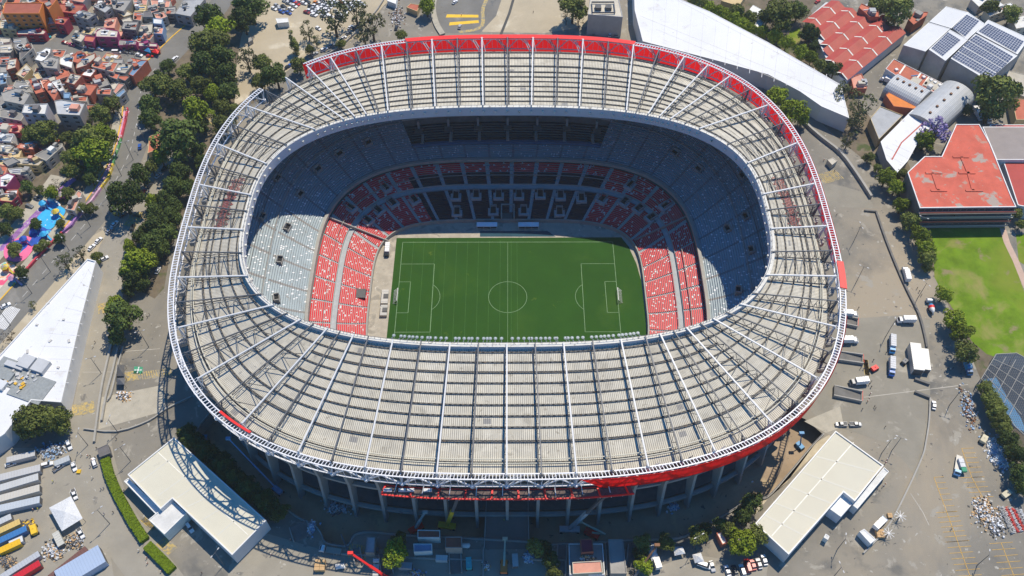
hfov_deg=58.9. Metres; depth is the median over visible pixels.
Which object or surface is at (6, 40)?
house
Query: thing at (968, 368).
box truck
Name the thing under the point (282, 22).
hut
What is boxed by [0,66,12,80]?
house
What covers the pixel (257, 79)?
broadleaf tree
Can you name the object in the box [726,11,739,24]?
broadleaf tree
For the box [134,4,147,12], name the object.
house
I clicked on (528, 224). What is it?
team shelter
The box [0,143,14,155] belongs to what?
house
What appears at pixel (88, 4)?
house
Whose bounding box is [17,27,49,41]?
house
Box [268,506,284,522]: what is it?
broadleaf tree
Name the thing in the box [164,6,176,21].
house
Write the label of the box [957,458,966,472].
cargo pallet
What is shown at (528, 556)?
rubble
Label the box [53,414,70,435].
broadleaf tree
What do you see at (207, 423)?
retaining wall
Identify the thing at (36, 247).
broadleaf tree
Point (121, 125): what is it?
painted path
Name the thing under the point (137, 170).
broadleaf tree
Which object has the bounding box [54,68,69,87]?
house
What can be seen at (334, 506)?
rubble
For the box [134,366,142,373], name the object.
painted marking
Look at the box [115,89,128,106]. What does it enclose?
house
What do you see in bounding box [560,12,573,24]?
bare tree
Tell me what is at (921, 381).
wall
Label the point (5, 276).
play surface
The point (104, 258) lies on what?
parked car
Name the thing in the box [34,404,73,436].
broadleaf tree
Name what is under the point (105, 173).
painted path
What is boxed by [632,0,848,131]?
warehouse
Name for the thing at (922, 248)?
broadleaf tree
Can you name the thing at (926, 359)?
site cabin
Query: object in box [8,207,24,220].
broadleaf tree
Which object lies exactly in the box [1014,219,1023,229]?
broadleaf tree
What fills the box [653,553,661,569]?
box truck
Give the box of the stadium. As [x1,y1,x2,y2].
[167,34,846,527]
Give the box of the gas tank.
[462,543,469,548]
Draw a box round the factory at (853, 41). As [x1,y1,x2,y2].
[802,0,905,87]
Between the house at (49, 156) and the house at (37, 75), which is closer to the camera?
the house at (49, 156)
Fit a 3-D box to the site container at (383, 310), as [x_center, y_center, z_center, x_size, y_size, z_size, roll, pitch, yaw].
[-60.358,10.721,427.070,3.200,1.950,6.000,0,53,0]
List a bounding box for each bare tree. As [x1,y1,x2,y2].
[0,328,14,342]
[48,179,63,190]
[111,102,127,117]
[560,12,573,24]
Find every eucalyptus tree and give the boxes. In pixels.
[53,252,72,269]
[72,245,85,260]
[235,47,256,72]
[299,20,313,40]
[311,35,320,47]
[316,0,349,37]
[341,0,367,23]
[354,25,371,44]
[358,11,385,41]
[818,67,827,74]
[834,80,856,101]
[841,133,853,148]
[846,109,866,131]
[848,91,877,122]
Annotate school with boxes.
[900,124,1016,227]
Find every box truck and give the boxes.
[385,242,390,256]
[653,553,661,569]
[839,335,858,343]
[842,309,857,316]
[848,376,869,385]
[872,516,887,529]
[879,75,891,83]
[896,315,916,323]
[901,267,911,281]
[963,361,972,375]
[972,105,983,120]
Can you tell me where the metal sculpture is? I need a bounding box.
[883,528,894,537]
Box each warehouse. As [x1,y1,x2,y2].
[174,0,205,26]
[586,0,622,36]
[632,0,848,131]
[876,110,930,175]
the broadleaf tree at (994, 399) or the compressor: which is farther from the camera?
the compressor
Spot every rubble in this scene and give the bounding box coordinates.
[0,554,17,570]
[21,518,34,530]
[35,441,67,461]
[41,539,69,561]
[64,532,83,550]
[116,390,133,401]
[307,519,320,537]
[320,500,352,516]
[386,0,405,30]
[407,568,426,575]
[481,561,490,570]
[522,551,534,563]
[579,555,596,560]
[666,502,679,514]
[958,382,980,437]
[967,494,1000,532]
[983,430,1008,475]
[988,513,1006,540]
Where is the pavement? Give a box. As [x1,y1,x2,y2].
[0,52,151,297]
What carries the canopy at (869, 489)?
on the ground at (917, 544)
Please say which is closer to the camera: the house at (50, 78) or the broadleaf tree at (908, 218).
the broadleaf tree at (908, 218)
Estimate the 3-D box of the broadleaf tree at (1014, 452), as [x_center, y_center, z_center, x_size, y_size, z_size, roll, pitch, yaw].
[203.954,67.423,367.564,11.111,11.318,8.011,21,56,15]
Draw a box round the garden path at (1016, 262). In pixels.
[1000,228,1023,287]
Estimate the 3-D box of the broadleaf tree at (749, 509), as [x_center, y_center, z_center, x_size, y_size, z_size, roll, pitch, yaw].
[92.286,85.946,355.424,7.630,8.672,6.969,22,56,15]
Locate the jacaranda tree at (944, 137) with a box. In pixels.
[919,115,950,142]
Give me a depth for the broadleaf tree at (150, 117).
479.48 m
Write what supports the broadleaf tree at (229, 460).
on the ground at (917, 544)
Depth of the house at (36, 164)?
467.03 m
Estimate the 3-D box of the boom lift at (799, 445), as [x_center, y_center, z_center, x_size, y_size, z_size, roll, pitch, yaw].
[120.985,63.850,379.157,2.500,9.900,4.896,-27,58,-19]
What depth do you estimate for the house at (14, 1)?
549.90 m
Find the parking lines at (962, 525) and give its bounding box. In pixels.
[934,448,1022,575]
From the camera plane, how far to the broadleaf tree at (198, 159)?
465.84 m
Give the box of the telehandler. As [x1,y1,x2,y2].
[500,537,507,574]
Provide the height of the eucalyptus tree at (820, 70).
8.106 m
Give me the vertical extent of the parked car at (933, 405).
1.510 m
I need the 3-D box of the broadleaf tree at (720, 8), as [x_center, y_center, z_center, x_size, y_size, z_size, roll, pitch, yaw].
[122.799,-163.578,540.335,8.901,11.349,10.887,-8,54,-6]
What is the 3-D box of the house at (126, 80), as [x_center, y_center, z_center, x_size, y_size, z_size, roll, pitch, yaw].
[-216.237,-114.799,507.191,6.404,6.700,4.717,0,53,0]
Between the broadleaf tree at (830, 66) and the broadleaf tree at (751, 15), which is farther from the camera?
the broadleaf tree at (751, 15)
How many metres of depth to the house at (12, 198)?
452.29 m
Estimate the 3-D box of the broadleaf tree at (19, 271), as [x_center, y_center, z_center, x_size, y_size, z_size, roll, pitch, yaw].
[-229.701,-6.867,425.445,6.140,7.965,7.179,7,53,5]
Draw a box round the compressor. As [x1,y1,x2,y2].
[900,358,908,365]
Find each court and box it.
[980,354,1023,434]
[984,378,1023,430]
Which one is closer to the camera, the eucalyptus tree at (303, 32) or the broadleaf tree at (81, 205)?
the broadleaf tree at (81, 205)
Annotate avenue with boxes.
[0,0,232,343]
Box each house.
[0,21,19,37]
[0,37,13,44]
[0,43,17,58]
[0,56,11,66]
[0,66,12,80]
[0,73,12,90]
[0,95,6,108]
[0,107,27,125]
[0,123,24,140]
[0,133,18,144]
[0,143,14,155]
[0,154,9,165]
[0,165,9,175]
[0,173,20,191]
[0,188,4,205]
[0,191,22,206]
[1,87,35,111]
[3,85,13,91]
[3,157,20,167]
[4,141,17,146]
[5,0,25,2]
[6,58,21,79]
[6,189,22,200]
[7,148,25,157]
[8,166,35,181]
[13,37,29,57]
[13,81,37,101]
[16,64,33,80]
[16,155,47,172]
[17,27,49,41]
[18,142,39,156]
[20,43,36,67]
[23,136,42,146]
[28,77,49,103]
[33,68,46,77]
[33,72,42,85]
[34,47,53,69]
[34,142,65,168]
[38,142,52,150]
[40,56,61,77]
[40,76,55,93]
[42,80,60,103]
[47,17,58,31]
[52,49,67,59]
[52,79,65,99]
[52,138,64,145]
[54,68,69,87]
[55,17,73,34]
[59,3,87,21]
[60,54,77,73]
[61,0,72,3]
[64,93,71,100]
[65,73,85,96]
[69,51,85,66]
[71,30,84,46]
[71,95,90,104]
[72,0,92,9]
[73,10,100,30]
[74,83,98,103]
[76,53,96,74]
[81,27,96,35]
[81,69,97,83]
[84,35,98,49]
[90,73,111,88]
[92,57,118,79]
[93,1,115,21]
[96,28,121,47]
[96,88,113,101]
[102,53,121,61]
[104,0,113,10]
[104,17,119,30]
[109,73,119,82]
[110,82,119,90]
[111,0,134,19]
[113,58,124,64]
[113,83,127,94]
[115,63,132,75]
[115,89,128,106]
[118,11,133,20]
[118,39,138,50]
[118,75,133,89]
[119,31,125,39]
[121,21,139,39]
[122,17,132,21]
[127,57,142,63]
[129,60,151,85]
[131,34,141,41]
[133,0,149,5]
[133,12,144,24]
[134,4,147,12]
[138,23,153,35]
[138,40,157,51]
[140,32,156,42]
[142,10,152,23]
[147,4,158,17]
[150,46,160,54]
[151,0,171,11]
[153,18,166,32]
[154,11,169,25]
[154,27,166,42]
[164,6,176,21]
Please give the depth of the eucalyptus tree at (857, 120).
481.20 m
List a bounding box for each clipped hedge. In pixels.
[100,456,149,543]
[143,541,176,574]
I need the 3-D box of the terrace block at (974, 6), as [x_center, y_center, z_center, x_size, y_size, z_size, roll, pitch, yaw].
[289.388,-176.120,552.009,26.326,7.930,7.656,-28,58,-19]
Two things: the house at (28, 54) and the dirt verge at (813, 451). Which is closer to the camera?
the dirt verge at (813, 451)
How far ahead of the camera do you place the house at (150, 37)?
527.42 m
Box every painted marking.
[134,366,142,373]
[446,14,477,16]
[449,20,478,24]
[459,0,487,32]
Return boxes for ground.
[0,104,113,266]
[0,448,113,575]
[1,0,1023,575]
[122,5,262,302]
[204,410,820,544]
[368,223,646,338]
[700,0,869,127]
[822,122,1023,467]
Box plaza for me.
[436,0,500,32]
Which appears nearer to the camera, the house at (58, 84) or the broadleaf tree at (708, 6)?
the house at (58, 84)
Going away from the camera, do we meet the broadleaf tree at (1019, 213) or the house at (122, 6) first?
the broadleaf tree at (1019, 213)
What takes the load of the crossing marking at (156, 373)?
on the ground at (917, 544)
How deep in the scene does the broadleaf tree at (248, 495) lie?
356.10 m
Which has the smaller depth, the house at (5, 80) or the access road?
the access road
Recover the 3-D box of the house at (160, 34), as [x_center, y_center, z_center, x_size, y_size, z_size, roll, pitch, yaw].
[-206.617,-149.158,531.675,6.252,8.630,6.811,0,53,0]
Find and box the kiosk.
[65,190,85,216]
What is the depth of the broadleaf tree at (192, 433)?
372.90 m
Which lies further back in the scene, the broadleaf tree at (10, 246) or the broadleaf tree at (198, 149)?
the broadleaf tree at (198, 149)
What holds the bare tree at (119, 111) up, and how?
on the avenue
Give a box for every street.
[0,22,80,94]
[0,34,163,67]
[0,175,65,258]
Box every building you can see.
[248,36,253,45]
[748,5,764,34]
[1004,71,1023,98]
[1007,98,1023,124]
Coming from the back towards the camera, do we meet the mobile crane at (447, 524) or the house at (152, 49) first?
the house at (152, 49)
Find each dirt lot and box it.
[235,0,386,104]
[482,0,589,32]
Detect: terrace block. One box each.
[968,0,998,13]
[981,2,1014,21]
[1007,15,1023,34]
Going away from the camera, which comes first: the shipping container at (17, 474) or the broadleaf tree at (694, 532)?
the broadleaf tree at (694, 532)
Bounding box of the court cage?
[975,353,1023,433]
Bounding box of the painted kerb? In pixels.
[0,25,185,299]
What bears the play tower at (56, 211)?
on the play surface at (44, 213)
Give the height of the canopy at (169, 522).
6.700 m
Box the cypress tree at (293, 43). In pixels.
[288,30,299,55]
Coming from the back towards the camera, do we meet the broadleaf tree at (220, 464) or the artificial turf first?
the artificial turf
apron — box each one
[99,385,165,428]
[228,534,767,575]
[805,407,842,432]
[811,184,873,207]
[811,315,930,478]
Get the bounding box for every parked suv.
[41,461,53,467]
[65,440,72,450]
[91,457,97,467]
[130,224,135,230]
[185,522,193,532]
[738,564,746,575]
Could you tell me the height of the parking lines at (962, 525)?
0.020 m
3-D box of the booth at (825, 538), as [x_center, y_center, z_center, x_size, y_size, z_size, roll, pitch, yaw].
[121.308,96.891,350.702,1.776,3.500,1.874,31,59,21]
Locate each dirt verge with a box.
[0,227,109,353]
[743,435,830,523]
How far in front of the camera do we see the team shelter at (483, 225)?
456.69 m
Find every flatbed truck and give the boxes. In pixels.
[319,545,341,554]
[372,557,379,575]
[953,455,961,476]
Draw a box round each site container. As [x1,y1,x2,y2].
[380,305,387,316]
[381,289,388,304]
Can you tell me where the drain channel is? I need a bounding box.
[492,0,513,51]
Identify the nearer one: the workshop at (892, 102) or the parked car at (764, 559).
the parked car at (764, 559)
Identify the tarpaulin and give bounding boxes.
[335,563,344,570]
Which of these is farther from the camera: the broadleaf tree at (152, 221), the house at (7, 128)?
the house at (7, 128)
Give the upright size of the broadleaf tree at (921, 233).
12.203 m
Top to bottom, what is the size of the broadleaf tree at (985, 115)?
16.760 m
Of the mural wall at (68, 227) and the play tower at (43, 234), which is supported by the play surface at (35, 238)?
the play tower at (43, 234)
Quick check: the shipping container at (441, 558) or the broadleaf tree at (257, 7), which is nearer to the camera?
the shipping container at (441, 558)
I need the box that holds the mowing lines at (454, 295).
[406,241,517,342]
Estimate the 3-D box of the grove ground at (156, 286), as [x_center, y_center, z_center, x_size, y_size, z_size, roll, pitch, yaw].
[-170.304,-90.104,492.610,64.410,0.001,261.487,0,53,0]
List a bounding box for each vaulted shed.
[880,74,930,105]
[905,80,974,138]
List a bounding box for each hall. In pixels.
[0,259,102,454]
[127,437,270,562]
[754,431,883,561]
[897,23,949,69]
[919,30,967,79]
[929,6,967,29]
[940,34,1016,102]
[952,13,984,41]
[976,20,1023,70]
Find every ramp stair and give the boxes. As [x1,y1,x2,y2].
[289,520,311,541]
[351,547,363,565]
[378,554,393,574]
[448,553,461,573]
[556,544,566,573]
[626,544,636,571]
[832,351,863,364]
[833,314,858,328]
[833,385,862,402]
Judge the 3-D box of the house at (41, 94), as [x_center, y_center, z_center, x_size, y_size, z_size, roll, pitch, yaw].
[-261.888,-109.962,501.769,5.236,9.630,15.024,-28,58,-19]
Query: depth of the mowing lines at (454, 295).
431.52 m
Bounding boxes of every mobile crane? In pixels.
[408,510,427,534]
[438,500,458,530]
[559,497,607,533]
[579,520,605,540]
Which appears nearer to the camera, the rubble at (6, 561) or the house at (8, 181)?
the rubble at (6, 561)
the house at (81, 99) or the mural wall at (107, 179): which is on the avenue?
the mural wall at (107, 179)
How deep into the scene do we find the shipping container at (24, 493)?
360.56 m
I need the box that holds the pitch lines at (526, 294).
[394,243,620,341]
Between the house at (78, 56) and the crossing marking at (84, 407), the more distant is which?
the house at (78, 56)
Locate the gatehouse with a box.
[849,73,867,95]
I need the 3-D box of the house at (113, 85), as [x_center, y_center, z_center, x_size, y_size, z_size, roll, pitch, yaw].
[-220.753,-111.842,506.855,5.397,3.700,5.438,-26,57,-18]
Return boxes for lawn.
[789,28,799,46]
[930,227,1023,355]
[1016,235,1023,263]
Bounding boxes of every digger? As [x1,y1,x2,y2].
[29,524,39,536]
[978,434,987,445]
[999,488,1012,499]
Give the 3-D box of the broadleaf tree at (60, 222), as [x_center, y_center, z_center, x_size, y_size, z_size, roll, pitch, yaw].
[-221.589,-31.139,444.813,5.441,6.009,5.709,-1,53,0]
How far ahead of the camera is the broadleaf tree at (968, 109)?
490.34 m
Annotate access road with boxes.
[71,150,182,575]
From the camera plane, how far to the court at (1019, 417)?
386.39 m
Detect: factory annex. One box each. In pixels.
[857,3,878,21]
[905,10,927,32]
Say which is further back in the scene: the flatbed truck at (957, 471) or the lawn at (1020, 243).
the lawn at (1020, 243)
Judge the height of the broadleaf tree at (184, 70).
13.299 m
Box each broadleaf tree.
[0,202,18,219]
[0,221,13,235]
[6,241,22,258]
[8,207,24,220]
[10,404,47,439]
[13,265,28,278]
[15,421,25,440]
[19,180,35,194]
[20,125,37,141]
[27,120,58,144]
[29,217,41,229]
[32,244,42,252]
[34,185,45,194]
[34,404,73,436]
[38,238,51,248]
[41,185,58,198]
[53,232,65,243]
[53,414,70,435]
[55,218,65,228]
[57,130,72,142]
[59,149,79,164]
[59,162,84,179]
[60,186,74,197]
[66,140,82,159]
[69,123,113,149]
[69,136,113,168]
[77,202,86,213]
[81,172,98,185]
[83,202,98,213]
[84,162,102,178]
[87,103,111,124]
[90,122,119,153]
[90,251,103,264]
[101,298,143,337]
[102,95,120,113]
[105,294,124,306]
[106,179,146,216]
[108,332,125,344]
[118,247,157,276]
[118,269,149,288]
[121,286,134,297]
[123,238,136,251]
[127,162,150,186]
[131,225,146,243]
[133,279,150,291]
[137,74,157,97]
[138,94,161,112]
[138,108,162,130]
[139,228,165,254]
[141,213,165,233]
[144,193,158,207]
[145,157,159,175]
[146,201,162,217]
[148,117,203,163]
[150,251,160,267]
[152,147,170,166]
[153,69,161,75]
[153,72,172,97]
[153,238,170,257]
[154,189,174,205]
[156,223,177,243]
[158,205,182,224]
[159,58,176,75]
[162,176,186,197]
[162,196,183,212]
[164,76,191,102]
[166,161,192,180]
[175,62,194,82]
[175,178,195,196]
[175,426,192,442]
[178,431,194,448]
[182,96,215,122]
[183,435,199,451]
[185,422,196,430]
[188,30,224,54]
[188,430,200,435]
[189,142,207,157]
[190,49,219,79]
[190,75,212,95]
[192,2,223,27]
[192,440,209,453]
[193,116,208,134]
[193,432,204,443]
[194,154,209,168]
[195,445,207,462]
[198,438,209,445]
[203,88,217,102]
[203,449,219,464]
[204,15,236,32]
[204,29,230,51]
[206,441,216,449]
[207,82,218,93]
[207,457,221,472]
[208,44,235,68]
[209,446,221,455]
[212,98,228,114]
[212,113,237,133]
[213,460,227,474]
[215,61,237,88]
[216,80,239,103]
[216,451,231,458]
[218,465,230,482]
[220,457,234,465]
[224,469,241,485]
[227,6,256,34]
[227,103,240,115]
[227,460,236,469]
[230,0,269,24]
[230,476,245,493]
[235,479,251,492]
[238,482,253,497]
[245,489,260,502]
[249,491,266,508]
[250,53,272,69]
[250,72,267,89]
[252,484,265,493]
[257,499,271,515]
[260,61,285,89]
[260,488,273,498]
[262,501,277,517]
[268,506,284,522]
[278,504,290,518]
[290,57,306,74]
[305,44,315,54]
[335,38,345,49]
[381,536,408,568]
[390,530,406,544]
[395,29,407,39]
[418,0,434,16]
[525,537,543,557]
[541,540,551,555]
[541,550,560,568]
[545,565,562,575]
[557,0,588,23]
[632,547,648,560]
[633,533,651,552]
[633,557,652,575]
[656,531,675,550]
[688,525,708,545]
[694,0,707,7]
[696,522,712,535]
[703,0,715,10]
[710,4,724,16]
[712,516,726,529]
[720,8,730,19]
[720,521,737,537]
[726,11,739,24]
[727,526,756,556]
[730,3,745,16]
[731,506,751,526]
[734,16,748,28]
[737,497,755,514]
[741,491,762,511]
[742,21,756,33]
[744,9,757,23]
[747,523,768,546]
[754,24,768,37]
[756,9,772,24]
[765,86,788,107]
[766,0,798,30]
[766,27,782,44]
[777,34,795,51]
[779,99,810,122]
[793,0,809,22]
[793,44,808,60]
[797,23,820,43]
[797,114,809,126]
[805,50,818,65]
[808,39,820,51]
[812,58,826,70]
[824,62,842,78]
[861,152,875,163]
[868,0,885,14]
[873,163,881,172]
[874,166,897,187]
[880,0,914,26]
[886,179,905,195]
[892,197,910,213]
[895,168,907,180]
[900,211,920,230]
[910,223,932,246]
[914,129,934,150]
[914,239,936,254]
[916,250,937,265]
[921,263,934,272]
[934,284,953,302]
[942,308,966,327]
[949,323,976,341]
[954,339,979,363]
[962,103,974,115]
[970,71,1023,121]
[976,379,993,394]
[979,98,1004,123]
[980,0,999,12]
[980,388,1001,402]
[982,395,1003,410]
[985,401,1007,420]
[989,409,1011,428]
[992,418,1012,433]
[996,427,1019,448]
[1001,4,1023,25]
[1002,443,1023,463]
[1008,459,1023,484]
[1011,208,1022,219]
[1013,479,1023,496]
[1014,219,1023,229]
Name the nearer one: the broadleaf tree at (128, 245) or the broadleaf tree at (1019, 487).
the broadleaf tree at (1019, 487)
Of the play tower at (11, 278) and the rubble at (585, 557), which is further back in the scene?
the play tower at (11, 278)
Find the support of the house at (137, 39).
on the ground at (917, 544)
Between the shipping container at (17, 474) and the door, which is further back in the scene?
the door
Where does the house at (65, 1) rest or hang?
on the ground at (917, 544)
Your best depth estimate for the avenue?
452.28 m
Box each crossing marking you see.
[0,306,19,329]
[72,401,94,416]
[98,303,105,313]
[125,371,139,381]
[132,211,147,218]
[139,368,171,379]
[140,517,154,530]
[156,537,176,554]
[818,170,843,183]
[862,359,869,375]
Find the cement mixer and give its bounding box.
[926,298,934,315]
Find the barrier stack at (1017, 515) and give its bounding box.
[998,506,1023,533]
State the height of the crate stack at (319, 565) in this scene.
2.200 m
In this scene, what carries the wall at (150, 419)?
on the ground at (917, 544)
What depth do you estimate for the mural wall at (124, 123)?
490.41 m
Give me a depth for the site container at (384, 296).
430.97 m
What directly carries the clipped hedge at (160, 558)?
on the ground at (917, 544)
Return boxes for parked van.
[111,49,120,53]
[697,561,710,569]
[743,559,752,572]
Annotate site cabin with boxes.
[907,342,924,375]
[922,348,930,373]
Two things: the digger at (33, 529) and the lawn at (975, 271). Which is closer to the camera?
the digger at (33, 529)
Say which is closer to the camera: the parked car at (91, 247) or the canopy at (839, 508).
the canopy at (839, 508)
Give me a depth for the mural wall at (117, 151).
477.46 m
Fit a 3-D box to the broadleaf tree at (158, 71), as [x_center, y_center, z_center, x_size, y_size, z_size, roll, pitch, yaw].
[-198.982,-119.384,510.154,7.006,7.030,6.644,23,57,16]
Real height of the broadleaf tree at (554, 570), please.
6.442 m
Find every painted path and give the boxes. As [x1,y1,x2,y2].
[0,178,75,251]
[65,213,82,232]
[92,160,112,192]
[116,111,128,144]
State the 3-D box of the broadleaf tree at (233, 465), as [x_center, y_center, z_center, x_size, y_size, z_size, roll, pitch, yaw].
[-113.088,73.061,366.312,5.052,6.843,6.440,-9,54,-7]
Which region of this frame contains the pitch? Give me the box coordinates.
[387,237,646,342]
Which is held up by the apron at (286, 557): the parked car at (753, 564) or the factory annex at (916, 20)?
the parked car at (753, 564)
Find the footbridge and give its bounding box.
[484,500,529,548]
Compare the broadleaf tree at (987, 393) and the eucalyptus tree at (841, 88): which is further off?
the eucalyptus tree at (841, 88)
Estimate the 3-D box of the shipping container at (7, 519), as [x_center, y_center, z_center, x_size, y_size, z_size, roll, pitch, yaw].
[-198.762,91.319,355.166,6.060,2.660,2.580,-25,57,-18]
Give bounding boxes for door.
[912,370,923,374]
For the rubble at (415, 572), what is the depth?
343.43 m
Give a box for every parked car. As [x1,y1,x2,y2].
[0,302,10,308]
[5,463,16,467]
[25,203,33,208]
[71,461,77,471]
[87,244,95,250]
[94,237,102,243]
[99,255,108,261]
[105,227,113,234]
[110,220,118,227]
[154,172,162,178]
[154,266,160,273]
[708,560,715,571]
[723,565,730,575]
[731,565,738,575]
[749,559,756,570]
[755,558,762,569]
[760,554,767,565]
[931,400,935,409]
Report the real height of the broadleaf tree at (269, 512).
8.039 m
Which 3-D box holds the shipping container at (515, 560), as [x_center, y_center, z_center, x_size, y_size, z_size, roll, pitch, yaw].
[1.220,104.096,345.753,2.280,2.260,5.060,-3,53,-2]
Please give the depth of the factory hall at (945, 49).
507.86 m
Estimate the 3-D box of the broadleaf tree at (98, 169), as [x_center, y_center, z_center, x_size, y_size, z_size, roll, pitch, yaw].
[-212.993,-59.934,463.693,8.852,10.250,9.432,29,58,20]
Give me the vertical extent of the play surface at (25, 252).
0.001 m
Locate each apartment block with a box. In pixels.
[2,3,50,33]
[22,103,57,129]
[35,0,65,22]
[54,99,93,132]
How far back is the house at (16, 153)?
470.36 m
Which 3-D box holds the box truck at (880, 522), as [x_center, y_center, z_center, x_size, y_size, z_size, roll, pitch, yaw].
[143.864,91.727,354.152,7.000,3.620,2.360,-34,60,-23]
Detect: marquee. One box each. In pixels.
[49,496,85,534]
[117,365,126,378]
[117,378,126,387]
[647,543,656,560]
[673,547,684,556]
[691,553,703,564]
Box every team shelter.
[477,222,496,228]
[518,222,538,229]
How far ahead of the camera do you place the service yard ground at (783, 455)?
365.50 m
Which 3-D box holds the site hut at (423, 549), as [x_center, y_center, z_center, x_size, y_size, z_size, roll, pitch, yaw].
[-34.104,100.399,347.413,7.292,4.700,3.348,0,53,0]
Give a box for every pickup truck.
[52,464,65,472]
[70,488,78,500]
[76,527,84,539]
[835,422,847,426]
[849,422,861,426]
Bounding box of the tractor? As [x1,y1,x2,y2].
[869,365,878,373]
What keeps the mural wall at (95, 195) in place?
on the avenue
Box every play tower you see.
[0,264,13,273]
[8,274,22,285]
[19,236,32,245]
[30,226,39,233]
[38,200,51,209]
[39,231,51,239]
[47,197,59,205]
[51,208,64,218]
[58,192,69,199]
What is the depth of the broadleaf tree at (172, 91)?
492.09 m
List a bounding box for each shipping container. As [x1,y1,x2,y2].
[0,464,42,483]
[0,473,40,494]
[0,484,42,504]
[0,496,42,514]
[0,514,13,526]
[0,519,22,536]
[0,525,29,546]
[0,538,23,555]
[0,551,42,575]
[6,450,36,463]
[9,536,25,543]
[13,560,43,575]
[48,546,88,575]
[52,531,66,548]
[54,455,71,466]
[54,545,108,575]
[398,562,412,570]
[435,555,447,562]
[465,557,472,570]
[512,553,518,568]
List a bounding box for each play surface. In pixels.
[0,261,15,287]
[4,236,32,261]
[13,240,27,252]
[29,227,51,244]
[37,201,64,220]
[41,216,55,228]
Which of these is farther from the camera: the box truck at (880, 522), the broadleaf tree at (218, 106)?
the broadleaf tree at (218, 106)
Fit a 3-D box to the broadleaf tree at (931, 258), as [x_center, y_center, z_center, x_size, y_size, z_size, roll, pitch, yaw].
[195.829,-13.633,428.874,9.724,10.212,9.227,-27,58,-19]
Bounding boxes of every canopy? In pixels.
[124,478,159,513]
[148,502,190,540]
[825,495,852,522]
[849,468,888,513]
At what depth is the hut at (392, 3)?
551.44 m
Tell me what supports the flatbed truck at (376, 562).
on the apron at (286, 557)
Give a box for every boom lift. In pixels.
[225,437,283,496]
[347,551,388,575]
[632,543,659,575]
[794,431,804,451]
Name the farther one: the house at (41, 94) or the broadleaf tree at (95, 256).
the house at (41, 94)
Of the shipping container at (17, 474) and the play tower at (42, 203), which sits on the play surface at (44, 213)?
the play tower at (42, 203)
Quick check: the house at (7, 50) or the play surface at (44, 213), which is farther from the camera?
the house at (7, 50)
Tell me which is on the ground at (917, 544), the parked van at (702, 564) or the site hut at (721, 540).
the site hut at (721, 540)
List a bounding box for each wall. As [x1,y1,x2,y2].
[26,231,62,268]
[62,213,80,233]
[80,187,101,213]
[83,396,191,432]
[93,343,112,442]
[100,163,113,188]
[100,348,118,420]
[107,346,123,400]
[112,138,121,164]
[120,107,128,138]
[197,409,823,547]
[319,0,383,56]
[341,553,482,561]
[431,0,444,35]
[529,558,565,575]
[605,542,607,575]
[791,107,872,198]
[863,397,930,553]
[875,211,927,347]
[914,377,929,385]
[914,390,929,398]
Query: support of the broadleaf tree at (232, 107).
on the ground at (917, 544)
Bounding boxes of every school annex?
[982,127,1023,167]
[989,125,1023,218]
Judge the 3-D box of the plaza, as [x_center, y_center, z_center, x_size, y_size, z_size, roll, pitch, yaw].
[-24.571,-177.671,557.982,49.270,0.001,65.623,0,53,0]
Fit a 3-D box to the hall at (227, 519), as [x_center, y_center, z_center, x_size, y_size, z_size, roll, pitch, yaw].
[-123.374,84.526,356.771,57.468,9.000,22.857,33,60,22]
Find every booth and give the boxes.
[97,444,112,458]
[821,534,828,542]
[826,158,836,168]
[857,529,875,546]
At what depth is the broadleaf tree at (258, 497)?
355.19 m
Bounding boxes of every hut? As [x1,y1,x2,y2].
[148,133,159,157]
[276,18,289,27]
[365,537,376,556]
[387,0,397,7]
[406,3,420,16]
[413,544,432,555]
[417,530,440,542]
[445,537,462,554]
[568,544,604,575]
[572,561,602,575]
[580,539,593,555]
[607,539,626,575]
[715,531,727,547]
[720,0,744,8]
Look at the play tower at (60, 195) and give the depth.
456.50 m
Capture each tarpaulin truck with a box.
[888,356,895,376]
[889,333,896,353]
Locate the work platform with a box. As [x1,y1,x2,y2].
[381,484,633,500]
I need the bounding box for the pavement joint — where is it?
[864,384,967,397]
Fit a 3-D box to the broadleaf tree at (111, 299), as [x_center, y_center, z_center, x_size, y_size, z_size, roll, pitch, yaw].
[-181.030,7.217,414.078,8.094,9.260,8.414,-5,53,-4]
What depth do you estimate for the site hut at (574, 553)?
343.06 m
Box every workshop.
[867,106,902,147]
[883,59,942,93]
[883,92,915,115]
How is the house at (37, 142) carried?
on the ground at (917, 544)
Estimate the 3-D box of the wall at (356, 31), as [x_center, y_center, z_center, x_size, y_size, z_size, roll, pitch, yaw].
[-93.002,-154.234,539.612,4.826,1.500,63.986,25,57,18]
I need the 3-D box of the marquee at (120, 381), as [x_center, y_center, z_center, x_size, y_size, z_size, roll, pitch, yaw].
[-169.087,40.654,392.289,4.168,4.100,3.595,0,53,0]
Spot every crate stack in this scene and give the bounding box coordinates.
[314,559,325,571]
[875,529,884,538]
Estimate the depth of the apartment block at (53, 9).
532.76 m
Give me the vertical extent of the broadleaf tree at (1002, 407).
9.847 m
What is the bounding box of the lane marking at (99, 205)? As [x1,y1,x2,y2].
[2,68,155,319]
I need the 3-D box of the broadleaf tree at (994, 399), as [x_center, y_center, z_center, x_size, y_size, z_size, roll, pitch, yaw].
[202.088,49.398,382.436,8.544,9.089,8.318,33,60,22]

